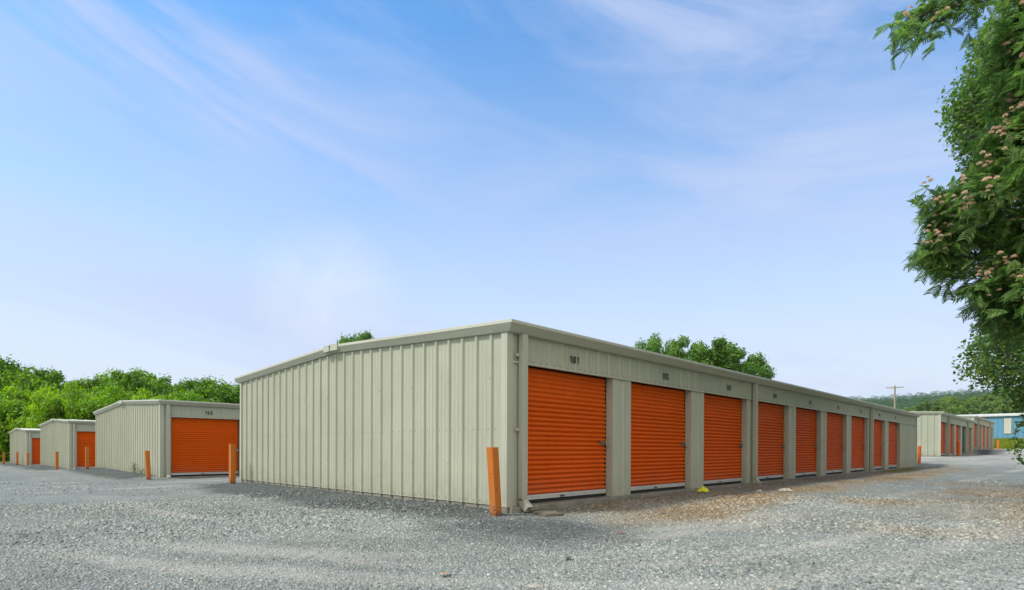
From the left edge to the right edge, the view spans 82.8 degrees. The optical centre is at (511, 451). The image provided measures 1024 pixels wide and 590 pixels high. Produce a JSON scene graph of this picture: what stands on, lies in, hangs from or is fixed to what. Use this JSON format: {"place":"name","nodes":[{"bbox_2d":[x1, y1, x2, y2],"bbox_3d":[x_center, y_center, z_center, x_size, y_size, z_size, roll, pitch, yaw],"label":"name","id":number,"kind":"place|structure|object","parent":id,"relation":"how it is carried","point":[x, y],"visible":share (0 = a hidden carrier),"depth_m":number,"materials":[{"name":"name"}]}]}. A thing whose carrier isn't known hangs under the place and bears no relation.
{"place":"outdoors","nodes":[
{"label":"outdoors","id":0,"kind":"place"},
{"bbox_2d":[0,0,1022,399],"label":"sky","id":1,"kind":"structure","parent":0,"point":[192,189],"materials":[{"name":"blue"}]},
{"bbox_2d":[0,449,1023,589],"bbox_3d":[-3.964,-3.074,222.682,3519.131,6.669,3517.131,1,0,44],"label":"ground","id":2,"kind":"structure","parent":0,"point":[997,463],"depth_m":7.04,"materials":[{"name":"grey gravel"}]},
{"bbox_2d":[0,355,13,388],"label":"broadleaf tree","id":3,"kind":"object","parent":2,"relation":"on","point":[2,363],"visible":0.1,"depth_m":72.73,"materials":[{"name":"green plant"}]},
{"bbox_2d":[0,396,21,458],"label":"bushy tree","id":4,"kind":"object","parent":2,"relation":"on","point":[4,425],"visible":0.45,"depth_m":56.57,"materials":[{"name":"green plant"}]},
{"bbox_2d":[0,388,22,458],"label":"bushy tree","id":5,"kind":"object","parent":2,"relation":"on","point":[4,396],"visible":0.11,"depth_m":61.25,"materials":[{"name":"green plant"}]},
{"bbox_2d":[0,398,29,459],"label":"bushy tree","id":6,"kind":"object","parent":2,"relation":"on","point":[3,405],"visible":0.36,"depth_m":56.60,"materials":[{"name":"green plant"}]},
{"bbox_2d":[0,354,33,386],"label":"broadleaf tree","id":7,"kind":"object","parent":2,"relation":"on","point":[13,366],"visible":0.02,"depth_m":74.22,"materials":[{"name":"green plant"}]},
{"bbox_2d":[0,383,34,404],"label":"bushy tree","id":8,"kind":"object","parent":2,"relation":"on","point":[19,394],"visible":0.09,"depth_m":61.64,"materials":[{"name":"green plant"}]},
{"bbox_2d":[5,364,37,378],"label":"broadleaf tree","id":9,"kind":"object","parent":2,"relation":"on","point":[21,370],"visible":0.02,"depth_m":77.54,"materials":[{"name":"green plant"}]},
{"bbox_2d":[9,428,39,465],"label":"storage building","id":10,"kind":"structure","parent":2,"relation":"on","point":[24,442],"depth_m":40.68,"materials":[{"name":"paint"}]},
{"bbox_2d":[32,438,39,464],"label":"roll up door","id":11,"kind":"structure","parent":10,"relation":"in","point":[35,441],"depth_m":40.54,"materials":[{"name":"orange paint"}]},
{"bbox_2d":[0,366,57,395],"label":"broadleaf tree","id":12,"kind":"object","parent":2,"relation":"on","point":[20,379],"visible":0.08,"depth_m":68.27,"materials":[{"name":"green plant"}]},
{"bbox_2d":[9,395,49,430],"bbox_3d":[-46.654,-2.073,57.139,3.870,6.850,3.802,0,0,-4],"label":"bushy tree","id":13,"kind":"object","parent":2,"relation":"on","point":[27,412],"visible":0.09,"depth_m":55.88,"materials":[{"name":"green plant"}]},
{"bbox_2d":[3,366,62,395],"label":"broadleaf tree","id":14,"kind":"object","parent":2,"relation":"on","point":[53,377],"visible":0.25,"depth_m":69.19,"materials":[{"name":"green plant"}]},
{"bbox_2d":[24,387,65,428],"bbox_3d":[-44.507,-2.358,55.745,3.830,7.447,4.198,0,0,30],"label":"bushy tree","id":15,"kind":"object","parent":2,"relation":"on","point":[45,405],"visible":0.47,"depth_m":54.78,"materials":[{"name":"green plant"}]},
{"bbox_2d":[33,382,60,401],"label":"bushy tree","id":16,"kind":"object","parent":2,"relation":"on","point":[46,390],"visible":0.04,"depth_m":61.70,"materials":[{"name":"green plant"}]},
{"bbox_2d":[55,452,58,469],"bbox_3d":[-21.985,0.535,28.070,0.122,1.033,0.122,1,0,44],"label":"bollard","id":17,"kind":"object","parent":2,"relation":"on","point":[56,460],"visible":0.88,"depth_m":28.02,"materials":[{"name":"paint"}]},
{"bbox_2d":[49,367,65,388],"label":"broadleaf tree","id":18,"kind":"object","parent":2,"relation":"on","point":[62,385],"visible":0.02,"depth_m":72.82,"materials":[{"name":"green plant"}]},
{"bbox_2d":[51,391,77,418],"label":"bushy tree","id":19,"kind":"object","parent":2,"relation":"on","point":[68,396],"visible":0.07,"depth_m":56.42,"materials":[{"name":"green plant"}]},
{"bbox_2d":[39,419,95,468],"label":"storage building","id":20,"kind":"structure","parent":2,"relation":"on","point":[69,441],"depth_m":30.27,"materials":[{"name":"paint"}]},
{"bbox_2d":[77,431,95,468],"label":"roll up door","id":21,"kind":"structure","parent":20,"relation":"in","point":[84,438],"depth_m":30.07,"materials":[{"name":"orange paint"}]},
{"bbox_2d":[59,381,89,404],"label":"bushy tree","id":22,"kind":"object","parent":2,"relation":"on","point":[75,390],"visible":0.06,"depth_m":60.63,"materials":[{"name":"green plant"}]},
{"bbox_2d":[62,397,95,419],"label":"bushy tree","id":23,"kind":"object","parent":2,"relation":"on","point":[73,412],"visible":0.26,"depth_m":55.10,"materials":[{"name":"green plant"}]},
{"bbox_2d":[85,447,88,468],"bbox_3d":[-17.496,0.333,23.935,0.122,1.033,0.122,1,0,44],"label":"bollard","id":24,"kind":"object","parent":2,"relation":"on","point":[86,457],"visible":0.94,"depth_m":23.89,"materials":[{"name":"metal"}]},
{"bbox_2d":[79,386,94,396],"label":"bushy tree","id":25,"kind":"object","parent":2,"relation":"on","point":[84,391],"depth_m":64.17,"materials":[{"name":"green plant"}]},
{"bbox_2d":[74,374,108,393],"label":"broadleaf tree","id":26,"kind":"object","parent":2,"relation":"on","point":[89,383],"visible":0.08,"depth_m":69.68,"materials":[{"name":"green plant"}]},
{"bbox_2d":[78,392,111,419],"bbox_3d":[-41.498,-2.287,57.997,4.071,7.260,4.143,0,0,9],"label":"bushy tree","id":27,"kind":"object","parent":2,"relation":"on","point":[86,398],"visible":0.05,"depth_m":57.15,"materials":[{"name":"green plant"}]},
{"bbox_2d":[80,392,121,419],"bbox_3d":[-39.667,-2.252,57.361,5.414,7.144,4.940,0,0,1],"label":"bushy tree","id":28,"kind":"object","parent":2,"relation":"on","point":[97,403],"visible":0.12,"depth_m":55.53,"materials":[{"name":"green plant"}]},
{"bbox_2d":[91,384,111,397],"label":"bushy tree","id":29,"kind":"object","parent":2,"relation":"on","point":[95,391],"visible":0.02,"depth_m":64.85,"materials":[{"name":"green plant"}]},
{"bbox_2d":[93,367,133,391],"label":"broadleaf tree","id":30,"kind":"object","parent":2,"relation":"on","point":[115,374],"visible":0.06,"depth_m":70.80,"materials":[{"name":"green plant"}]},
{"bbox_2d":[96,382,135,401],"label":"bushy tree","id":31,"kind":"object","parent":2,"relation":"on","point":[117,394],"visible":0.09,"depth_m":61.90,"materials":[{"name":"green plant"}]},
{"bbox_2d":[99,369,162,397],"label":"broadleaf tree","id":32,"kind":"object","parent":2,"relation":"on","point":[134,381],"visible":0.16,"depth_m":67.21,"materials":[{"name":"green plant"}]},
{"bbox_2d":[125,387,156,399],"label":"bushy tree","id":33,"kind":"object","parent":2,"relation":"on","point":[146,392],"visible":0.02,"depth_m":64.26,"materials":[{"name":"green plant"}]},
{"bbox_2d":[131,367,158,384],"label":"broadleaf tree","id":34,"kind":"object","parent":2,"relation":"on","point":[139,371],"visible":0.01,"depth_m":76.42,"materials":[{"name":"green plant"}]},
{"bbox_2d":[131,393,162,399],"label":"bushy tree","id":35,"kind":"object","parent":2,"relation":"on","point":[143,398],"visible":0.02,"depth_m":61.17,"materials":[{"name":"green plant"}]},
{"bbox_2d":[144,451,150,479],"bbox_3d":[-11.364,0.491,18.139,0.151,1.023,0.166,1,0,44],"label":"bollard","id":36,"kind":"object","parent":2,"relation":"on","point":[147,465],"visible":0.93,"depth_m":18.09,"materials":[{"name":"paint"}]},
{"bbox_2d":[142,371,171,394],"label":"broadleaf tree","id":37,"kind":"object","parent":2,"relation":"on","point":[163,379],"visible":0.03,"depth_m":73.74,"materials":[{"name":"green plant"}]},
{"bbox_2d":[93,399,239,477],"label":"storage building","id":38,"kind":"structure","parent":2,"relation":"on","point":[184,439],"depth_m":20.01,"materials":[{"name":"paint"}]},
{"bbox_2d":[171,417,238,476],"bbox_3d":[-10.481,-0.145,19.879,0.150,1.961,2.189,1,0,44],"label":"roll up door","id":39,"kind":"structure","parent":38,"relation":"in","point":[199,446],"depth_m":19.80,"materials":[{"name":"orange paint"}]},
{"bbox_2d":[151,375,184,395],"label":"broadleaf tree","id":40,"kind":"object","parent":2,"relation":"on","point":[163,388],"visible":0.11,"depth_m":71.55,"materials":[{"name":"green plant"}]},
{"bbox_2d":[159,388,182,399],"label":"bushy tree","id":41,"kind":"object","parent":2,"relation":"on","point":[166,397],"visible":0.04,"depth_m":64.56,"materials":[{"name":"green plant"}]},
{"bbox_2d":[163,377,206,398],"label":"broadleaf tree","id":42,"kind":"object","parent":2,"relation":"on","point":[188,384],"visible":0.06,"depth_m":71.21,"materials":[{"name":"green plant"}]},
{"bbox_2d":[169,389,210,401],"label":"bushy tree","id":43,"kind":"object","parent":2,"relation":"on","point":[190,397],"visible":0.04,"depth_m":61.92,"materials":[{"name":"green plant"}]},
{"bbox_2d":[175,375,215,399],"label":"broadleaf tree","id":44,"kind":"object","parent":2,"relation":"on","point":[203,380],"visible":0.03,"depth_m":69.25,"materials":[{"name":"green plant"}]},
{"bbox_2d":[192,375,239,402],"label":"broadleaf tree","id":45,"kind":"object","parent":2,"relation":"on","point":[200,389],"visible":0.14,"depth_m":67.88,"materials":[{"name":"green plant"}]},
{"bbox_2d":[202,382,239,403],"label":"broadleaf tree","id":46,"kind":"object","parent":2,"relation":"on","point":[232,397],"visible":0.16,"depth_m":67.39,"materials":[{"name":"green plant"}]},
{"bbox_2d":[229,444,235,483],"bbox_3d":[-6.580,0.354,13.673,0.124,1.063,0.124,1,0,44],"label":"bollard","id":47,"kind":"object","parent":2,"relation":"on","point":[232,463],"visible":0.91,"depth_m":13.63,"materials":[{"name":"metal"}]},
{"bbox_2d":[337,330,363,343],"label":"broadleaf tree","id":48,"kind":"object","parent":2,"relation":"on","point":[343,339],"visible":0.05,"depth_m":70.29,"materials":[{"name":"green plant"}]},
{"bbox_2d":[350,329,375,341],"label":"broadleaf tree","id":49,"kind":"object","parent":2,"relation":"on","point":[367,335],"visible":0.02,"depth_m":70.61,"materials":[{"name":"green plant"}]},
{"bbox_2d":[486,447,501,516],"bbox_3d":[-0.231,0.456,7.634,0.146,1.018,0.168,1,0,44],"label":"bollard","id":50,"kind":"object","parent":2,"relation":"on","point":[494,481],"visible":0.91,"depth_m":7.59,"materials":[{"name":"metal"}]},
{"bbox_2d":[70,468,925,480],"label":"weeds","id":51,"kind":"object","parent":2,"relation":"on","point":[881,471],"visible":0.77,"depth_m":21.93,"materials":[{"name":"green plant"}]},
{"bbox_2d":[525,584,542,587],"bbox_3d":[0.150,0.888,3.855,0.116,0.012,0.093,0,0,-27],"label":"paper scrap","id":52,"kind":"object","parent":2,"relation":"on","point":[533,585],"visible":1,"depth_m":3.83,"materials":[{"name":"white paper"}]},
{"bbox_2d":[528,509,563,516],"bbox_3d":[0.442,0.852,7.917,0.320,0.068,0.460,-2,4,-34],"label":"splash block","id":53,"kind":"object","parent":2,"relation":"on","point":[544,512],"depth_m":7.81,"materials":[{"name":"concrete"}]},
{"bbox_2d":[234,319,920,513],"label":"storage building","id":54,"kind":"structure","parent":2,"relation":"on","point":[560,419],"depth_m":10.26,"materials":[{"name":"paint"}]},
{"bbox_2d":[528,367,607,502],"bbox_3d":[0.814,-0.233,8.944,0.150,1.961,2.189,1,0,44],"label":"roll up door","id":55,"kind":"structure","parent":54,"relation":"in","point":[567,441],"depth_m":8.95,"materials":[{"name":"orange paint"}]},
{"bbox_2d":[631,383,687,492],"bbox_3d":[2.724,-0.236,10.912,0.150,1.961,2.189,1,0,44],"label":"roll up door","id":56,"kind":"structure","parent":54,"relation":"in","point":[658,444],"depth_m":10.91,"materials":[{"name":"orange paint"}]},
{"bbox_2d":[704,394,742,485],"bbox_3d":[4.627,-0.239,12.888,0.129,1.961,2.189,1,0,44],"label":"roll up door","id":57,"kind":"structure","parent":54,"relation":"in","point":[722,415],"depth_m":12.91,"materials":[{"name":"orange paint"}]},
{"bbox_2d":[758,402,785,480],"bbox_3d":[6.545,-0.241,14.848,0.150,1.961,2.189,1,0,44],"label":"roll up door","id":58,"kind":"structure","parent":54,"relation":"in","point":[770,416],"depth_m":14.95,"materials":[{"name":"orange paint"}]},
{"bbox_2d":[796,408,818,476],"bbox_3d":[8.456,-0.244,16.817,0.150,1.961,2.189,1,0,44],"label":"roll up door","id":59,"kind":"structure","parent":54,"relation":"in","point":[806,425],"depth_m":16.92,"materials":[{"name":"orange paint"}]},
{"bbox_2d":[826,413,844,474],"bbox_3d":[10.366,-0.247,18.785,0.150,1.961,2.189,1,0,44],"label":"roll up door","id":60,"kind":"structure","parent":54,"relation":"in","point":[834,449],"depth_m":18.90,"materials":[{"name":"orange paint"}]},
{"bbox_2d":[851,416,864,471],"bbox_3d":[12.274,-0.249,20.744,0.099,1.961,2.151,1,0,44],"label":"roll up door","id":61,"kind":"structure","parent":54,"relation":"in","point":[857,438],"depth_m":20.90,"materials":[{"name":"orange paint"}]},
{"bbox_2d":[873,420,882,469],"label":"roll up door","id":62,"kind":"structure","parent":54,"relation":"in","point":[877,461],"depth_m":23.04,"materials":[{"name":"orange paint"}]},
{"bbox_2d":[888,422,897,468],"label":"roll up door","id":63,"kind":"structure","parent":54,"relation":"in","point":[892,447],"depth_m":24.88,"materials":[{"name":"orange paint"}]},
{"bbox_2d":[633,332,661,353],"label":"broadleaf tree","id":64,"kind":"object","parent":2,"relation":"on","point":[644,346],"visible":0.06,"depth_m":65.65,"materials":[{"name":"green plant"}]},
{"bbox_2d":[647,336,686,358],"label":"broadleaf tree","id":65,"kind":"object","parent":2,"relation":"on","point":[676,351],"visible":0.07,"depth_m":62.49,"materials":[{"name":"green plant"}]},
{"bbox_2d":[661,330,705,357],"bbox_3d":[18.935,-6.511,63.970,5.280,13.289,5.270,0,0,9],"label":"broadleaf tree","id":66,"kind":"object","parent":2,"relation":"on","point":[684,342],"visible":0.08,"depth_m":63.34,"materials":[{"name":"green plant"}]},
{"bbox_2d":[696,486,708,491],"bbox_3d":[3.790,0.747,11.524,0.189,0.115,0.232,0,0,-43],"label":"plastic wrapper","id":67,"kind":"object","parent":2,"relation":"on","point":[703,489],"visible":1,"depth_m":11.49,"materials":[{"name":"yellow plastic"}]},
{"bbox_2d":[682,342,727,367],"bbox_3d":[19.590,-5.542,59.846,5.375,11.287,5.123,0,0,40],"label":"broadleaf tree","id":68,"kind":"object","parent":2,"relation":"on","point":[719,358],"visible":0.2,"depth_m":58.71,"materials":[{"name":"green plant"}]},
{"bbox_2d":[688,332,757,373],"bbox_3d":[21.786,-5.913,60.175,7.116,12.088,7.294,0,0,24],"label":"broadleaf tree","id":69,"kind":"object","parent":2,"relation":"on","point":[735,355],"visible":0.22,"depth_m":58.28,"materials":[{"name":"green plant"}]},
{"bbox_2d":[722,343,767,370],"bbox_3d":[23.828,-5.529,60.958,5.808,11.297,5.798,0,0,11],"label":"broadleaf tree","id":70,"kind":"object","parent":2,"relation":"on","point":[759,360],"visible":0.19,"depth_m":59.62,"materials":[{"name":"green plant"}]},
{"bbox_2d":[482,464,1023,583],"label":"leaf litter","id":71,"kind":"object","parent":2,"relation":"on","point":[928,472],"visible":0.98,"depth_m":9.71,"materials":[{"name":"brown plant"}]},
{"bbox_2d":[738,362,776,378],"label":"broadleaf tree","id":72,"kind":"object","parent":2,"relation":"on","point":[765,372],"visible":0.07,"depth_m":56.89,"materials":[{"name":"green plant"}]},
{"bbox_2d":[888,385,903,407],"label":"utility pole","id":73,"kind":"object","parent":2,"relation":"on","point":[894,387],"visible":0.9,"depth_m":95.88,"materials":[{"name":"brown wood"}]},
{"bbox_2d":[917,446,920,463],"bbox_3d":[20.424,0.233,29.144,0.150,1.030,0.150,1,0,44],"label":"bollard","id":74,"kind":"object","parent":2,"relation":"on","point":[918,454],"visible":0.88,"depth_m":29.09,"materials":[{"name":"metal"}]},
{"bbox_2d":[909,411,975,456],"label":"storage building","id":75,"kind":"structure","parent":2,"relation":"on","point":[940,434],"depth_m":34.15,"materials":[{"name":"paint"}]},
{"bbox_2d":[941,422,944,455],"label":"roll up door","id":76,"kind":"structure","parent":75,"relation":"in","point":[942,424],"depth_m":34.31,"materials":[{"name":"orange paint"}]},
{"bbox_2d":[950,424,952,454],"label":"roll up door","id":77,"kind":"structure","parent":75,"relation":"in","point":[951,441],"depth_m":36.57,"materials":[{"name":"orange paint"}]},
{"bbox_2d":[956,425,958,454],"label":"roll up door","id":78,"kind":"structure","parent":75,"relation":"in","point":[957,433],"depth_m":38.32,"materials":[{"name":"orange paint"}]},
{"bbox_2d":[962,427,964,454],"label":"roll up door","id":79,"kind":"structure","parent":75,"relation":"in","point":[963,434],"depth_m":40.47,"materials":[{"name":"paint"}]},
{"bbox_2d":[872,0,1023,354],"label":"silk tree","id":80,"kind":"object","parent":2,"relation":"on","point":[965,222],"visible":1,"depth_m":6.92,"materials":[{"name":"green plant"}]},
{"bbox_2d":[957,441,960,455],"bbox_3d":[27.117,-0.102,35.260,0.170,1.030,0.170,1,0,44],"label":"bollard","id":81,"kind":"object","parent":2,"relation":"on","point":[958,448],"visible":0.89,"depth_m":35.20,"materials":[{"name":"metal"}]},
{"bbox_2d":[957,415,995,451],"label":"storage building","id":82,"kind":"structure","parent":2,"relation":"on","point":[983,433],"depth_m":47.71,"materials":[{"name":"paint"}]},
{"bbox_2d":[974,424,976,448],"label":"roll up door","id":83,"kind":"structure","parent":82,"relation":"in","point":[974,424],"depth_m":45.16,"materials":[{"name":"orange paint"}]},
{"bbox_2d":[934,10,1023,466],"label":"leafy tree","id":84,"kind":"object","parent":2,"relation":"on","point":[963,105],"visible":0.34,"depth_m":11.79,"materials":[{"name":"green plant"}]},
{"bbox_2d":[971,413,1023,438],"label":"blue building","id":85,"kind":"structure","parent":2,"relation":"on","point":[1004,424],"depth_m":88.30,"materials":[{"name":"paint"}]},
{"bbox_2d":[994,437,1023,448],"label":"grass","id":86,"kind":"structure","parent":2,"relation":"on","point":[1006,443],"depth_m":68.23,"materials":[{"name":"green plant"}]},
{"bbox_2d":[875,394,979,406],"bbox_3d":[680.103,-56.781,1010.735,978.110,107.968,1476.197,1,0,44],"label":"hill","id":87,"kind":"structure","parent":0,"point":[923,400],"depth_m":973.19,"materials":[{"name":"green plant"}]},
{"bbox_2d":[851,388,993,409],"bbox_3d":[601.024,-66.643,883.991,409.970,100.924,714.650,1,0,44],"label":"forest","id":88,"kind":"object","parent":87,"relation":"on","point":[908,402],"visible":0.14,"depth_m":949.06,"materials":[{"name":"green plant"}]},
{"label":"near hill","id":89,"kind":"structure","parent":0,"visible":0},
{"bbox_2d":[913,402,928,410],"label":"hillside tree","id":90,"kind":"object","parent":89,"relation":"on","point":[920,406],"visible":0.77,"depth_m":405.66,"materials":[{"name":"green plant"}]},
{"bbox_2d":[922,400,935,410],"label":"hillside tree","id":91,"kind":"object","parent":89,"relation":"on","point":[928,405],"visible":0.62,"depth_m":415.08,"materials":[{"name":"green plant"}]},
{"bbox_2d":[930,405,944,411],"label":"hillside tree","id":92,"kind":"object","parent":89,"relation":"on","point":[935,408],"visible":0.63,"depth_m":374.52,"materials":[{"name":"green plant"}]},
{"bbox_2d":[939,401,954,409],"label":"hillside tree","id":93,"kind":"object","parent":89,"relation":"on","point":[946,404],"visible":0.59,"depth_m":379.30,"materials":[{"name":"green plant"}]},
{"bbox_2d":[942,406,955,413],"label":"hillside tree","id":94,"kind":"object","parent":89,"relation":"on","point":[950,409],"visible":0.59,"depth_m":339.59,"materials":[{"name":"green plant"}]},
{"bbox_2d":[950,396,960,406],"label":"hillside tree","id":95,"kind":"object","parent":89,"relation":"on","point":[957,401],"visible":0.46,"depth_m":404.59,"materials":[{"name":"green plant"}]},
{"bbox_2d":[955,405,966,414],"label":"hillside tree","id":96,"kind":"object","parent":89,"relation":"on","point":[961,409],"visible":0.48,"depth_m":346.76,"materials":[{"name":"green plant"}]},
{"bbox_2d":[961,401,974,408],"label":"hillside tree","id":97,"kind":"object","parent":89,"relation":"on","point":[966,404],"visible":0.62,"depth_m":382.65,"materials":[{"name":"green plant"}]},
{"bbox_2d":[965,405,983,414],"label":"hillside tree","id":98,"kind":"object","parent":89,"relation":"on","point":[972,409],"visible":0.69,"depth_m":339.40,"materials":[{"name":"green plant"}]},
{"bbox_2d":[966,395,983,402],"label":"hillside tree","id":99,"kind":"object","parent":89,"relation":"on","point":[974,398],"visible":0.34,"depth_m":403.40,"materials":[{"name":"green plant"}]},
{"bbox_2d":[971,400,981,408],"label":"hillside tree","id":100,"kind":"object","parent":89,"relation":"on","point":[976,402],"visible":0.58,"depth_m":384.21,"materials":[{"name":"green plant"}]},
{"bbox_2d":[978,394,989,402],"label":"hillside tree","id":101,"kind":"object","parent":89,"relation":"on","point":[983,396],"visible":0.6,"depth_m":417.32,"materials":[{"name":"green plant"}]},
{"bbox_2d":[977,401,991,413],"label":"hillside tree","id":102,"kind":"object","parent":89,"relation":"on","point":[985,405],"visible":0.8,"depth_m":351.06,"materials":[{"name":"green plant"}]},
{"bbox_2d":[982,409,996,413],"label":"hillside tree","id":103,"kind":"object","parent":89,"relation":"on","point":[988,411],"visible":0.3,"depth_m":320.76,"materials":[{"name":"green plant"}]},
{"bbox_2d":[989,400,1002,411],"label":"hillside tree","id":104,"kind":"object","parent":89,"relation":"on","point":[995,404],"visible":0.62,"depth_m":344.67,"materials":[{"name":"green plant"}]},
{"bbox_2d":[994,404,1012,413],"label":"hillside tree","id":105,"kind":"object","parent":89,"relation":"on","point":[999,410],"visible":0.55,"depth_m":314.23,"materials":[{"name":"green plant"}]},
{"bbox_2d":[995,394,1011,402],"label":"hillside tree","id":106,"kind":"object","parent":89,"relation":"on","point":[998,397],"visible":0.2,"depth_m":371.22,"materials":[{"name":"green plant"}]},
{"bbox_2d":[1000,398,1018,407],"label":"hillside tree","id":107,"kind":"object","parent":89,"relation":"on","point":[1005,399],"visible":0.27,"depth_m":346.14,"materials":[{"name":"green plant"}]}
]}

